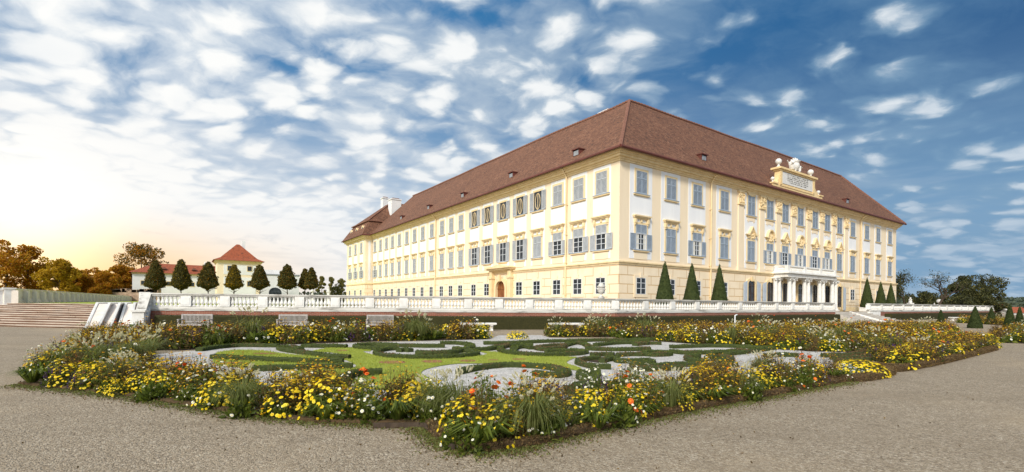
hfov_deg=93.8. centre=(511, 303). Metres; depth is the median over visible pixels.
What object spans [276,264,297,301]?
linden tree
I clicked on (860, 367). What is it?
yellow flower bush
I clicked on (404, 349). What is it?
box hedge
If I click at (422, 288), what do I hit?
ground floor window
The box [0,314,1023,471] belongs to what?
ground
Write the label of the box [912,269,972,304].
bare tree
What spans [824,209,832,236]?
shuttered window
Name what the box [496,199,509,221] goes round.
open window
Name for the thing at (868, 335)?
fountain grass
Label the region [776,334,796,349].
yellow daisy bush
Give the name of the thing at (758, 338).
yellow daisy bush
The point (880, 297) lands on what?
topiary cone
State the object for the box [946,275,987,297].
dark tree
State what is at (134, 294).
old wall
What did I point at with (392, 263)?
shuttered window
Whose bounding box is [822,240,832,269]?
window
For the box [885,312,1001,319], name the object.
clipped hedge
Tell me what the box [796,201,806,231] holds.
shuttered window
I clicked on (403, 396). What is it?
yellow daisy bush
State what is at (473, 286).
ground floor window
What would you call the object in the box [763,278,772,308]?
arched door
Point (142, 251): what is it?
wood tree
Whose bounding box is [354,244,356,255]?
window
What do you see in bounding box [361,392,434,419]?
strap leaved plant
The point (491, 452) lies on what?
grass tufts
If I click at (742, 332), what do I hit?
flower border
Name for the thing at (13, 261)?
wood tree
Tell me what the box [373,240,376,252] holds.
shuttered window
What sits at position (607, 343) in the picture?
box hedge
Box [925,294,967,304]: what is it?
dark tree
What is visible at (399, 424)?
edging board
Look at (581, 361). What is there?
box hedge
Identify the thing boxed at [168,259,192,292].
linden tree
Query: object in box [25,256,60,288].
wood tree
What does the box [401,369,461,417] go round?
fountain grass
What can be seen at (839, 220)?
shuttered window
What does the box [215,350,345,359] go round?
lawn
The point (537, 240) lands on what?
shuttered window
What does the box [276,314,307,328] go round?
garden bench
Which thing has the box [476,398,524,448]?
yellow daisy bush
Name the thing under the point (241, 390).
fountain grass
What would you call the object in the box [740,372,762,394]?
white cosmos bush
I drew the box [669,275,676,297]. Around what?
ground floor window
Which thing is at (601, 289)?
stone urn
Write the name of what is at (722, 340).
yellow daisy bush
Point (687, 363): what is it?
box hedge
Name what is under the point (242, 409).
leafy plant
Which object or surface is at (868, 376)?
box edging
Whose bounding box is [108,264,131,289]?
wood tree
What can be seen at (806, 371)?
orange dahlia bush
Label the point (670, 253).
shuttered window
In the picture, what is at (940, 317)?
topiary cone
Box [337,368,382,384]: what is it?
box hedge
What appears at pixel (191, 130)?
sky
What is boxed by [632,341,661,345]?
box hedge
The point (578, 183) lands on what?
shuttered window
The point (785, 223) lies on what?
shuttered window
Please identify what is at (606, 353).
box hedge
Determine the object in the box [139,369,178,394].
yellow daisy bush
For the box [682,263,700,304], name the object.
topiary cone
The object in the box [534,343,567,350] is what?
box hedge
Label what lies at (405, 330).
flower border
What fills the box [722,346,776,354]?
box hedge
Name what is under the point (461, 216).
shuttered window
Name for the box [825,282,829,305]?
arched door
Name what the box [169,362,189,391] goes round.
orange dahlia bush
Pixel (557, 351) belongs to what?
box hedge
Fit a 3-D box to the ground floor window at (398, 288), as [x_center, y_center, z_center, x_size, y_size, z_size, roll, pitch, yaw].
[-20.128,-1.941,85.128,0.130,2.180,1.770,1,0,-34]
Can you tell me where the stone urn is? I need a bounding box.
[597,283,605,297]
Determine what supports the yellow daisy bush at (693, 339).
on the soil at (712, 343)
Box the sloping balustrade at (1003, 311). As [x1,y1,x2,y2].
[997,308,1006,314]
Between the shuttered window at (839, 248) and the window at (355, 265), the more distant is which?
the window at (355, 265)
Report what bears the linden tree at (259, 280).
on the lawn at (170, 304)
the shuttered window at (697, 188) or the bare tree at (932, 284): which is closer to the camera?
the shuttered window at (697, 188)
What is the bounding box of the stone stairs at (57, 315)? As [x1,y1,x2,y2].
[0,303,94,328]
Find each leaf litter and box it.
[2,384,414,432]
[7,383,1008,471]
[400,428,553,463]
[538,382,862,450]
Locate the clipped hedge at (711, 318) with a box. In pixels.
[621,314,840,328]
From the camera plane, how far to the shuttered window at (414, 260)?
79.40 m
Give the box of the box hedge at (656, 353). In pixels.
[641,349,673,356]
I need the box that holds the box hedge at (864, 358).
[833,355,874,363]
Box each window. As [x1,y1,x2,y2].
[247,266,251,271]
[269,287,280,301]
[347,265,351,282]
[353,263,356,282]
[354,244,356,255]
[359,242,362,253]
[359,262,362,281]
[372,261,376,281]
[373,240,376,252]
[377,260,381,280]
[378,239,381,251]
[378,287,381,295]
[384,237,387,250]
[384,259,388,279]
[384,287,387,295]
[389,258,394,279]
[390,235,394,248]
[390,287,393,295]
[396,256,401,278]
[397,233,401,246]
[397,286,400,295]
[403,255,408,277]
[404,230,408,245]
[404,286,407,295]
[410,253,416,277]
[412,228,416,243]
[412,285,415,295]
[418,251,424,276]
[420,225,425,241]
[420,285,424,295]
[427,250,434,275]
[429,222,434,238]
[429,284,433,295]
[437,247,444,274]
[438,219,444,236]
[439,283,443,295]
[446,246,454,273]
[447,216,454,234]
[448,283,453,296]
[455,243,464,272]
[457,213,464,231]
[457,282,463,296]
[468,241,479,271]
[469,209,479,228]
[470,281,476,296]
[481,204,493,225]
[481,238,492,270]
[483,280,488,296]
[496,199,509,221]
[496,235,508,265]
[512,231,526,267]
[513,194,526,217]
[514,278,523,296]
[529,188,545,213]
[529,227,543,265]
[531,277,541,296]
[548,223,564,263]
[550,182,564,208]
[551,276,562,296]
[568,219,587,261]
[571,175,585,203]
[571,274,583,296]
[590,214,611,259]
[592,167,609,197]
[593,273,607,296]
[630,214,651,259]
[633,168,650,197]
[634,273,647,296]
[663,219,680,261]
[664,175,678,203]
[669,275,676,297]
[688,223,706,264]
[690,182,704,208]
[696,277,702,298]
[718,188,730,213]
[718,228,732,266]
[723,278,728,298]
[745,226,758,268]
[746,188,757,222]
[763,230,776,270]
[765,193,775,225]
[779,232,791,269]
[781,197,791,228]
[795,235,806,270]
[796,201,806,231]
[810,238,820,269]
[811,205,819,234]
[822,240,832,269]
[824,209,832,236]
[835,242,844,276]
[836,212,844,238]
[849,220,856,238]
[849,250,857,277]
[849,287,854,301]
[863,252,871,278]
[864,224,869,240]
[875,227,881,243]
[875,254,882,279]
[887,230,892,245]
[887,256,894,280]
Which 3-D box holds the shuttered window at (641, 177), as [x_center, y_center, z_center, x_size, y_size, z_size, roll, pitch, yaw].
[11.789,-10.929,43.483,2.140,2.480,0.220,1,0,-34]
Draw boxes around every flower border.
[22,319,189,374]
[40,330,448,419]
[103,306,492,349]
[400,364,542,440]
[479,347,842,429]
[543,311,959,351]
[849,325,1001,369]
[955,313,1004,324]
[987,320,1023,342]
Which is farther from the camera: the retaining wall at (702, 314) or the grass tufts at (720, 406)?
the retaining wall at (702, 314)
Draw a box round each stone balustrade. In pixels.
[149,293,618,312]
[615,299,836,312]
[866,303,994,311]
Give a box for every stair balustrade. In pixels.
[0,287,16,304]
[130,293,150,326]
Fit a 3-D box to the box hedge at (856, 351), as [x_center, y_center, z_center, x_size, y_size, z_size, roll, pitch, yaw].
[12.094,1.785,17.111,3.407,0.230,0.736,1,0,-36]
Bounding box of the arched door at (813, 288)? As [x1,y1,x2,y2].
[810,281,816,305]
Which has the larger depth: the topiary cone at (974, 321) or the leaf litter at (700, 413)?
the topiary cone at (974, 321)
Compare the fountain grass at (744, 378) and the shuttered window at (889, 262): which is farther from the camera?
the shuttered window at (889, 262)
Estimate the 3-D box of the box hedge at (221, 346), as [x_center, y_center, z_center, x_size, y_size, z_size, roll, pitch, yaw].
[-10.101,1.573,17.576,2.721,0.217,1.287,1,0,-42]
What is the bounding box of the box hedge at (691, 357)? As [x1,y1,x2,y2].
[683,353,734,361]
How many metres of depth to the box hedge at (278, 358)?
13.61 m
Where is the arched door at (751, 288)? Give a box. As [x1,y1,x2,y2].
[743,277,760,308]
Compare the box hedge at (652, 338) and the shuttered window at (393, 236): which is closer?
the box hedge at (652, 338)
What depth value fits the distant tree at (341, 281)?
139.59 m
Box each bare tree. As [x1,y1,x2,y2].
[896,268,916,303]
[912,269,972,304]
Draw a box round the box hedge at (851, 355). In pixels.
[829,352,870,359]
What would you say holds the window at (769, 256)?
in the palace
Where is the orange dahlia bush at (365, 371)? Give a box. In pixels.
[352,367,385,412]
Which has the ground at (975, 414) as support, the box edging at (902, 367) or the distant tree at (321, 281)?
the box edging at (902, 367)
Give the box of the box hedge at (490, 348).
[473,342,513,350]
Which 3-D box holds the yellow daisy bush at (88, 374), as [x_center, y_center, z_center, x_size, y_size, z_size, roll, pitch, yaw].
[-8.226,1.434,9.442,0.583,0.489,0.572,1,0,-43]
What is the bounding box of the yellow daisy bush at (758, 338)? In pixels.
[751,332,768,345]
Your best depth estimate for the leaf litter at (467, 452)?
5.64 m
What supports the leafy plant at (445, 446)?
on the soil
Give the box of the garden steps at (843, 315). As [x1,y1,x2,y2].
[835,312,898,322]
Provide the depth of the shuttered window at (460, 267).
65.96 m
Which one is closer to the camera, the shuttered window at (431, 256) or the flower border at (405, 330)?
the flower border at (405, 330)
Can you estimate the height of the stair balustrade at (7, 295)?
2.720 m
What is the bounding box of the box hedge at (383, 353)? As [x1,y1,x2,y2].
[372,345,480,358]
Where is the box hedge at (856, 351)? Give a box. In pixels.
[820,348,869,357]
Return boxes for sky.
[0,0,1023,301]
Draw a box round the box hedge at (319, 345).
[301,343,347,347]
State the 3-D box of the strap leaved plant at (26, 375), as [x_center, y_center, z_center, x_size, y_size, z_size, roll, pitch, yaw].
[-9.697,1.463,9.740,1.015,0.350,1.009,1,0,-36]
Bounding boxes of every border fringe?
[37,361,427,423]
[442,422,539,455]
[521,364,853,440]
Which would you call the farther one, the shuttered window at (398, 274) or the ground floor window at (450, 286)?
the shuttered window at (398, 274)
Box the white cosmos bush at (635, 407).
[623,390,647,422]
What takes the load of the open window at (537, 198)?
in the palace
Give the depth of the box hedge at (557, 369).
12.41 m
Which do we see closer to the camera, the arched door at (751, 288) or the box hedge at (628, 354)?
the box hedge at (628, 354)
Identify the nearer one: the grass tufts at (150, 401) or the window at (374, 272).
the grass tufts at (150, 401)
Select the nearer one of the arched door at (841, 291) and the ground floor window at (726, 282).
the ground floor window at (726, 282)
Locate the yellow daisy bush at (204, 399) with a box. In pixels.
[191,381,225,409]
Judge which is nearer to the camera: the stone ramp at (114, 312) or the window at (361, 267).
the stone ramp at (114, 312)
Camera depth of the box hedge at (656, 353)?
16.10 m
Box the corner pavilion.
[212,241,263,301]
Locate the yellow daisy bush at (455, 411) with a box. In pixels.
[436,394,491,443]
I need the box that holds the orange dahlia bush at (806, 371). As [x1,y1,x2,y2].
[794,353,817,388]
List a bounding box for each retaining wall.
[150,311,614,327]
[615,312,834,316]
[881,311,994,316]
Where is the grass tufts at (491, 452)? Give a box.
[397,426,550,464]
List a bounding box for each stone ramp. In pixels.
[83,302,117,329]
[102,302,124,325]
[119,302,137,327]
[849,311,885,321]
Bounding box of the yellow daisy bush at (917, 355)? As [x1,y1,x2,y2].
[908,348,929,360]
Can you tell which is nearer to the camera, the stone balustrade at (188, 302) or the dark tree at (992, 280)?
the stone balustrade at (188, 302)
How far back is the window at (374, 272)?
96.26 m
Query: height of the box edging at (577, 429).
0.177 m
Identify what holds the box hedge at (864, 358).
on the soil
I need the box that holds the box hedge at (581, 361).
[574,355,610,369]
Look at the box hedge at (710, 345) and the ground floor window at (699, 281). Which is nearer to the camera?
the box hedge at (710, 345)
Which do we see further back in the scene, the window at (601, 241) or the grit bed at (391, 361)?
the window at (601, 241)
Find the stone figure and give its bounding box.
[326,286,330,302]
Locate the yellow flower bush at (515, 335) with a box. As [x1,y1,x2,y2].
[507,330,527,338]
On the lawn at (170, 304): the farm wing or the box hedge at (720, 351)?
the farm wing
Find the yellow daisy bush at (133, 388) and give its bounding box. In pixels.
[123,371,149,392]
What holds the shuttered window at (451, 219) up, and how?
in the palace
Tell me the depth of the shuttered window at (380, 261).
93.30 m
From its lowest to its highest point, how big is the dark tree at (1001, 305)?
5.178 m
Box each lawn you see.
[46,301,358,306]
[213,359,353,366]
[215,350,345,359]
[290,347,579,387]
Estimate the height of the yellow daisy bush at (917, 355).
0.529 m
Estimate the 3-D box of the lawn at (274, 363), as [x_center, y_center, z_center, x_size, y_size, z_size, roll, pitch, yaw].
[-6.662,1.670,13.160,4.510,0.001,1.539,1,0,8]
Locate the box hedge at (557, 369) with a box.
[455,361,571,377]
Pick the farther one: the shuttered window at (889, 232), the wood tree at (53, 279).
the wood tree at (53, 279)
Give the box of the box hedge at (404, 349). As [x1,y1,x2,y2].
[396,347,413,351]
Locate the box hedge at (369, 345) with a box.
[352,342,444,349]
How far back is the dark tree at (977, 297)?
91.12 m
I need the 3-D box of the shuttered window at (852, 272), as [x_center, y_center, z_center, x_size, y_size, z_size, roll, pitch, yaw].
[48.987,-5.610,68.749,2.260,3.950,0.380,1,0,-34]
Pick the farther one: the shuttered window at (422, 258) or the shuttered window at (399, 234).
the shuttered window at (399, 234)
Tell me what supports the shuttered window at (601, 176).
in the palace
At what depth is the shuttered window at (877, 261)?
73.89 m
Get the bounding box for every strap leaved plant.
[5,366,57,382]
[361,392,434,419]
[439,415,525,442]
[569,400,632,429]
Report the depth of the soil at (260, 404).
7.86 m
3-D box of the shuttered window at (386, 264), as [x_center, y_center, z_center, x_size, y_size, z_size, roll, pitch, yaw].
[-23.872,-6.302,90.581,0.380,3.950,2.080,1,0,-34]
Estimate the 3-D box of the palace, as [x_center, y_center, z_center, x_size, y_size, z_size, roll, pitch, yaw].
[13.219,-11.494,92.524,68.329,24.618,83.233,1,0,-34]
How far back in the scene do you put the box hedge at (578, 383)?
9.56 m
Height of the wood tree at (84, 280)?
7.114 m
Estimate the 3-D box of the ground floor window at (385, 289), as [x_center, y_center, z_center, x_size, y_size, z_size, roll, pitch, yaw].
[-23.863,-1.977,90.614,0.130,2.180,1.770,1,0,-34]
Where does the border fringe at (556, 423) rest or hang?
on the ground at (975, 414)
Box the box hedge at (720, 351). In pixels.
[706,349,723,354]
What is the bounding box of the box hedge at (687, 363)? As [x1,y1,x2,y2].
[649,361,738,367]
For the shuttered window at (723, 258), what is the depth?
50.80 m
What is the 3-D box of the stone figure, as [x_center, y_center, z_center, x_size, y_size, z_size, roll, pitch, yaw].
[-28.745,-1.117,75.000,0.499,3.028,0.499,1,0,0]
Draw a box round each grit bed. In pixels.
[379,361,404,363]
[422,360,440,362]
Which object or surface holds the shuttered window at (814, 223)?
in the palace
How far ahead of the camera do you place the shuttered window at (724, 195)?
50.76 m
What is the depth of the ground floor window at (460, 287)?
66.01 m
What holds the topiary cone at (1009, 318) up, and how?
on the ground at (975, 414)
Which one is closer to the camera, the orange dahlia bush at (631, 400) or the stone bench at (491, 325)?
the orange dahlia bush at (631, 400)
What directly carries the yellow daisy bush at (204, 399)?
on the soil at (260, 404)
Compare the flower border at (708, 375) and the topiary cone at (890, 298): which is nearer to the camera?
the flower border at (708, 375)
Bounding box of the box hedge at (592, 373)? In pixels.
[575,368,600,379]
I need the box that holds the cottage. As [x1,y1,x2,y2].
[1012,307,1023,314]
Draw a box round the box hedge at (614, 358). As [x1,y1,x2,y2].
[598,355,655,365]
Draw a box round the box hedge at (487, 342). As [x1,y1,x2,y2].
[483,337,649,344]
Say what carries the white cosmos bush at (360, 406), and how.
on the soil at (260, 404)
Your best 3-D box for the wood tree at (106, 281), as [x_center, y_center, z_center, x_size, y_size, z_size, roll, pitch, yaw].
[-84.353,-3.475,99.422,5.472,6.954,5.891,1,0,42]
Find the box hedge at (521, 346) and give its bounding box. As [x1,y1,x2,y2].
[509,344,533,350]
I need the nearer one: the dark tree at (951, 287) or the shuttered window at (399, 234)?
the shuttered window at (399, 234)
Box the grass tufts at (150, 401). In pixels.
[0,384,419,434]
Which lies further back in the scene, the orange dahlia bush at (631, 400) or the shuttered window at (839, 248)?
the shuttered window at (839, 248)
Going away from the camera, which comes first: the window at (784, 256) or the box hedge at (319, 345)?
the box hedge at (319, 345)
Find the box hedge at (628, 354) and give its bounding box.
[615,351,642,356]
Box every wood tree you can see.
[0,239,31,287]
[4,244,44,289]
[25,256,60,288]
[31,258,81,291]
[58,269,93,292]
[78,267,100,289]
[87,270,122,294]
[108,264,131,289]
[113,241,168,285]
[122,267,134,287]
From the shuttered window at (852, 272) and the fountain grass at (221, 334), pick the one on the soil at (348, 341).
the fountain grass at (221, 334)
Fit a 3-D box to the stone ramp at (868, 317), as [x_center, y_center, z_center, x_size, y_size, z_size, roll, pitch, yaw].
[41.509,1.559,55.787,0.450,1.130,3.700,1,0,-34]
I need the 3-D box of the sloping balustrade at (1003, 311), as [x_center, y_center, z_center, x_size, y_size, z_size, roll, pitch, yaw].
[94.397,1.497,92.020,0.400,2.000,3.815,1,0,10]
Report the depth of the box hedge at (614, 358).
14.13 m
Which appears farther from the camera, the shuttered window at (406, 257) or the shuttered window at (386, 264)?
the shuttered window at (386, 264)
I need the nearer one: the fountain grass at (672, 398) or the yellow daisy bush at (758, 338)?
the fountain grass at (672, 398)
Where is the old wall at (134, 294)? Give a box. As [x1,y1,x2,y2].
[104,288,160,300]
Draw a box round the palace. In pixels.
[341,99,906,310]
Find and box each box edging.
[425,417,537,451]
[530,377,847,445]
[824,360,896,381]
[854,360,904,367]
[879,345,998,371]
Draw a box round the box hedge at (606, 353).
[590,351,614,356]
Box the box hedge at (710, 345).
[669,343,766,348]
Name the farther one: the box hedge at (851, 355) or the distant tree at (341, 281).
the distant tree at (341, 281)
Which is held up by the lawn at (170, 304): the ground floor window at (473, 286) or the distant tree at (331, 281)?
the distant tree at (331, 281)
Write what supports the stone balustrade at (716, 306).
on the retaining wall at (702, 314)
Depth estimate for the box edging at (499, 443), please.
5.80 m
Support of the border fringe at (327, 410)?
on the ground at (975, 414)
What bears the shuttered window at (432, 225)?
in the palace
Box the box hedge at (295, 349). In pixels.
[276,344,350,358]
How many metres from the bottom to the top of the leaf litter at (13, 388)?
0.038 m
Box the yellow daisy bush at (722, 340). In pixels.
[714,331,731,343]
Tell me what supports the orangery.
on the lawn at (170, 304)
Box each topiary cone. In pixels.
[655,261,673,307]
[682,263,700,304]
[709,264,727,308]
[859,277,873,310]
[875,282,886,305]
[886,283,895,303]
[936,310,944,321]
[966,306,982,328]
[987,307,995,323]
[1003,304,1015,327]
[1015,307,1023,323]
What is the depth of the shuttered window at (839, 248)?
66.31 m
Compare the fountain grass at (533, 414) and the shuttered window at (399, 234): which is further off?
the shuttered window at (399, 234)
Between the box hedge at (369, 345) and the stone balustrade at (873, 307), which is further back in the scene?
the stone balustrade at (873, 307)
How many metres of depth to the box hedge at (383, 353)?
14.98 m
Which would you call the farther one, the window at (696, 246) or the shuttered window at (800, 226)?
the shuttered window at (800, 226)
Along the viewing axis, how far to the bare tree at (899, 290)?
88.64 m
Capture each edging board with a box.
[373,422,423,427]
[423,423,454,449]
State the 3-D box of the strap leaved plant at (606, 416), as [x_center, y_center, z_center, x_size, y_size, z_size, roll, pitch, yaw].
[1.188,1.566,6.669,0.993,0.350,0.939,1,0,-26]
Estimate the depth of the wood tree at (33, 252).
91.65 m
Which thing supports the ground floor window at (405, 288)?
in the palace
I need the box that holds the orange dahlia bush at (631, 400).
[608,371,642,419]
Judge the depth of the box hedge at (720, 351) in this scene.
16.61 m
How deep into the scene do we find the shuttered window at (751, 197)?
53.71 m
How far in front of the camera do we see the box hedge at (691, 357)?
14.86 m
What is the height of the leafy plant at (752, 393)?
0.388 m
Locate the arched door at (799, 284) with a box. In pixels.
[796,280,801,308]
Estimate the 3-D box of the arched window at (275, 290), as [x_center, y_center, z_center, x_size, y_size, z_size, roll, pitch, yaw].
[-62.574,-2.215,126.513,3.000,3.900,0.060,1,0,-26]
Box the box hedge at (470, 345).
[415,340,475,354]
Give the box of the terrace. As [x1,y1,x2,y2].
[358,305,865,311]
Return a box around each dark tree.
[904,291,936,306]
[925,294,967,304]
[927,292,947,302]
[941,282,969,304]
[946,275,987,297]
[962,286,996,305]
[971,274,1009,299]
[977,287,1008,311]
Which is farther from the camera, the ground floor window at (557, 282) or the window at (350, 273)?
the window at (350, 273)
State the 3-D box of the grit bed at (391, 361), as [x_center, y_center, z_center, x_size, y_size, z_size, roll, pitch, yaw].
[-3.434,1.690,13.758,0.798,0.001,0.662,1,0,0]
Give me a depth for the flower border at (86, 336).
12.31 m
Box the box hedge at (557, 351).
[497,342,589,355]
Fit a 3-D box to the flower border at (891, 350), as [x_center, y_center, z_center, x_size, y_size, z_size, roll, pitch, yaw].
[17.141,1.400,19.407,17.970,1.138,3.143,1,0,-37]
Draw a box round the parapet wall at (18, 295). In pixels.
[3,288,131,302]
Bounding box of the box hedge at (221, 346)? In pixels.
[195,342,279,350]
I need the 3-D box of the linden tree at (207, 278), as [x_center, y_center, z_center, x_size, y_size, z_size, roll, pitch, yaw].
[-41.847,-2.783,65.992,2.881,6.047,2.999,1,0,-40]
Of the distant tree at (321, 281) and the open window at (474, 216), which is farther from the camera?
the distant tree at (321, 281)
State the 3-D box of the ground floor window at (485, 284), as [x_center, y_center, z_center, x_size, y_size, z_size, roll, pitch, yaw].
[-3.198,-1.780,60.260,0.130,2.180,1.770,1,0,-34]
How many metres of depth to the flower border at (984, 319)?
53.71 m
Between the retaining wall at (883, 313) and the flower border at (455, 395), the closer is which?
the flower border at (455, 395)
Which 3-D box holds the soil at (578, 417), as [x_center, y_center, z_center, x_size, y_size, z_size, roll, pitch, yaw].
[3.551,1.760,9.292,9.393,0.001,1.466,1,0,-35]
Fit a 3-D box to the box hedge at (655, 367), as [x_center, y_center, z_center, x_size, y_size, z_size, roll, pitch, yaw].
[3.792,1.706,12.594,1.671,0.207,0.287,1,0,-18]
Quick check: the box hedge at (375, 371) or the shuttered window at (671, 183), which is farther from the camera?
the shuttered window at (671, 183)
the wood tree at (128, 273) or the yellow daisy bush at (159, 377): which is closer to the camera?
the yellow daisy bush at (159, 377)
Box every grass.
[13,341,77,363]
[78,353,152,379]
[130,322,177,341]
[196,363,286,405]
[205,325,237,340]
[340,321,363,339]
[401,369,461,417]
[464,370,600,436]
[634,367,708,408]
[718,361,776,388]
[806,329,841,344]
[849,326,887,341]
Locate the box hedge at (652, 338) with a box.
[630,337,660,340]
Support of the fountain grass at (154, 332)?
on the soil at (348, 341)
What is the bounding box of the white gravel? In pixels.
[153,335,874,410]
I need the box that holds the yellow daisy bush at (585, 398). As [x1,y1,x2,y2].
[564,388,605,426]
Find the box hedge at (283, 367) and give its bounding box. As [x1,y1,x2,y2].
[252,362,352,370]
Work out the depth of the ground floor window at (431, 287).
73.81 m
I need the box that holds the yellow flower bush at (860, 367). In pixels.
[833,359,891,378]
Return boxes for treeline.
[17,287,1023,307]
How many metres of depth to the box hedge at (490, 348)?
17.48 m
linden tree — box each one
[143,260,167,298]
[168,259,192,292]
[196,261,219,301]
[224,264,244,301]
[249,265,269,293]
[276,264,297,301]
[297,268,307,294]
[303,267,318,292]
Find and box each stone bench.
[460,323,496,330]
[548,323,583,326]
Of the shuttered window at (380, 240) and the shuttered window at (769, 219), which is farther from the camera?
the shuttered window at (380, 240)
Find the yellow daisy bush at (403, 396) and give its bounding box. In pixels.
[395,380,426,413]
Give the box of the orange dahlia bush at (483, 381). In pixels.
[464,372,500,417]
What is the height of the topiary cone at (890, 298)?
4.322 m
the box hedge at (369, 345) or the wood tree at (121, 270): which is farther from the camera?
the wood tree at (121, 270)
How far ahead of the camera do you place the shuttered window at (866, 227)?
71.50 m
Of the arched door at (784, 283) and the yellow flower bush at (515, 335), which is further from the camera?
the arched door at (784, 283)
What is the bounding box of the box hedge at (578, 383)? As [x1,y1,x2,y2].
[564,377,601,394]
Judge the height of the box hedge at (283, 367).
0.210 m
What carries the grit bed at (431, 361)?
on the lawn at (431, 366)
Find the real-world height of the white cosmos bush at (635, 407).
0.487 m
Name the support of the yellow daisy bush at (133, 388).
on the soil at (260, 404)
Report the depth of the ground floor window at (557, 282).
48.78 m
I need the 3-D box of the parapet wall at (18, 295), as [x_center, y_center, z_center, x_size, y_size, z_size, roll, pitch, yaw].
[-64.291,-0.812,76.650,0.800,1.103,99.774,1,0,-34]
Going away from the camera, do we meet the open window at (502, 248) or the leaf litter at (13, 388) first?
the leaf litter at (13, 388)
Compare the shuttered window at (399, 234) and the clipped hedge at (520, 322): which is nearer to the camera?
the clipped hedge at (520, 322)
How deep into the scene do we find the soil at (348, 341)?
20.91 m
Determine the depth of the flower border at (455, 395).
6.71 m
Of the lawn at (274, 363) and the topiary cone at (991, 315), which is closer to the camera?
the lawn at (274, 363)
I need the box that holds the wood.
[896,297,1023,302]
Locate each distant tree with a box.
[315,276,326,302]
[325,277,333,300]
[337,278,345,302]
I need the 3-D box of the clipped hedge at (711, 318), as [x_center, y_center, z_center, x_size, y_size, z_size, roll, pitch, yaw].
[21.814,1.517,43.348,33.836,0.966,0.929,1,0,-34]
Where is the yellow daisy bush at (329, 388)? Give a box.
[297,373,351,419]
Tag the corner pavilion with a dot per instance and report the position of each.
(244, 260)
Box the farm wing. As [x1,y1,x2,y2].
[129,262,214,301]
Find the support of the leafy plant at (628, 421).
on the soil at (578, 417)
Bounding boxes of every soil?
[37,380,413,419]
[183,337,485,348]
[514,388,771,435]
[550,335,862,351]
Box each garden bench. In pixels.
[177,314,212,329]
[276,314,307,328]
[366,315,393,327]
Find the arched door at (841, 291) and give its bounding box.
[837,283,845,309]
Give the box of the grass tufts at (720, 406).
[538,381,867,450]
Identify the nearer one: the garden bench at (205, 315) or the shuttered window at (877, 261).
the garden bench at (205, 315)
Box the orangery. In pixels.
[260,270,299,301]
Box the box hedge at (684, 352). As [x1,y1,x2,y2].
[669,348,745,354]
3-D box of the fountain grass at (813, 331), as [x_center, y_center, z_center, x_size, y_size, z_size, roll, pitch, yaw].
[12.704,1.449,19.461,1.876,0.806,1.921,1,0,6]
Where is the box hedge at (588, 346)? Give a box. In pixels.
[565,341,650,350]
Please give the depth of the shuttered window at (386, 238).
90.54 m
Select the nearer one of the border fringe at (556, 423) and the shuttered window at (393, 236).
the border fringe at (556, 423)
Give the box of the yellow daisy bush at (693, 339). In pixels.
[683,330,699,343]
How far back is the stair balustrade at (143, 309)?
27.29 m
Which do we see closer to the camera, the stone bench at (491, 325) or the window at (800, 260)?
the stone bench at (491, 325)
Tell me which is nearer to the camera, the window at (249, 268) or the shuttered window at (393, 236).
the shuttered window at (393, 236)
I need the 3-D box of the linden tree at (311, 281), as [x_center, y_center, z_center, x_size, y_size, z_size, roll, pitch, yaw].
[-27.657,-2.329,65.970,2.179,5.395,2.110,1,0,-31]
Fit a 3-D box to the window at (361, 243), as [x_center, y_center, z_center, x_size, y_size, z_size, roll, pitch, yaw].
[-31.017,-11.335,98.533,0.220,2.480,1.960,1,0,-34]
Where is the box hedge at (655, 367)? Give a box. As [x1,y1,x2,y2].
[627,364,684,371]
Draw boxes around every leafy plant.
[134,380,169,402]
[218,394,256,419]
[333,398,361,419]
[439,416,469,449]
[610,400,638,427]
[739,380,764,401]
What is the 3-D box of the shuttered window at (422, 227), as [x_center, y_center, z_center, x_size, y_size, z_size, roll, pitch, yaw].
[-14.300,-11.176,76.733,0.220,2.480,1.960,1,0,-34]
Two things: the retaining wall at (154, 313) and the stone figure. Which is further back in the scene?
the stone figure
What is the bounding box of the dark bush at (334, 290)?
[330,283,343,301]
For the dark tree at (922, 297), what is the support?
on the ground at (975, 414)
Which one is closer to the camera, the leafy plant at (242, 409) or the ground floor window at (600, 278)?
the leafy plant at (242, 409)
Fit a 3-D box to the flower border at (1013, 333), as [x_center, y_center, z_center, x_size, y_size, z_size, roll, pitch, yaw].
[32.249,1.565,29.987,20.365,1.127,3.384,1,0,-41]
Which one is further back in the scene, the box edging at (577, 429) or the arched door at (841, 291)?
the arched door at (841, 291)
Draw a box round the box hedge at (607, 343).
[593,340,649,346]
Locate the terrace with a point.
(836, 311)
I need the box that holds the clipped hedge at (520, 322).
[154,314,622,329]
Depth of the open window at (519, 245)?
54.42 m
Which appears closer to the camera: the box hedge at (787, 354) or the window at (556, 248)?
the box hedge at (787, 354)
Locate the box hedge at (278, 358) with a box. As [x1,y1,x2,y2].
[209,353,343,362]
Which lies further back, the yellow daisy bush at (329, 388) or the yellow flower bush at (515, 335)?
the yellow flower bush at (515, 335)
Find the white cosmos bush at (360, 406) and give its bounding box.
[344,375,382,421]
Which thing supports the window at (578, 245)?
in the palace
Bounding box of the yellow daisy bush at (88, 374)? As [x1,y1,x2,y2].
[77,365,108,387]
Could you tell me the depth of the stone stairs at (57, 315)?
31.51 m
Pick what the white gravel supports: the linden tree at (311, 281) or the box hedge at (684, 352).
the box hedge at (684, 352)
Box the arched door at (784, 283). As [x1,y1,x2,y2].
[781,279,786,305]
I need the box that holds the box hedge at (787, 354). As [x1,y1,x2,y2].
[764,351,797,356]
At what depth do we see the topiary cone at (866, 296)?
65.73 m

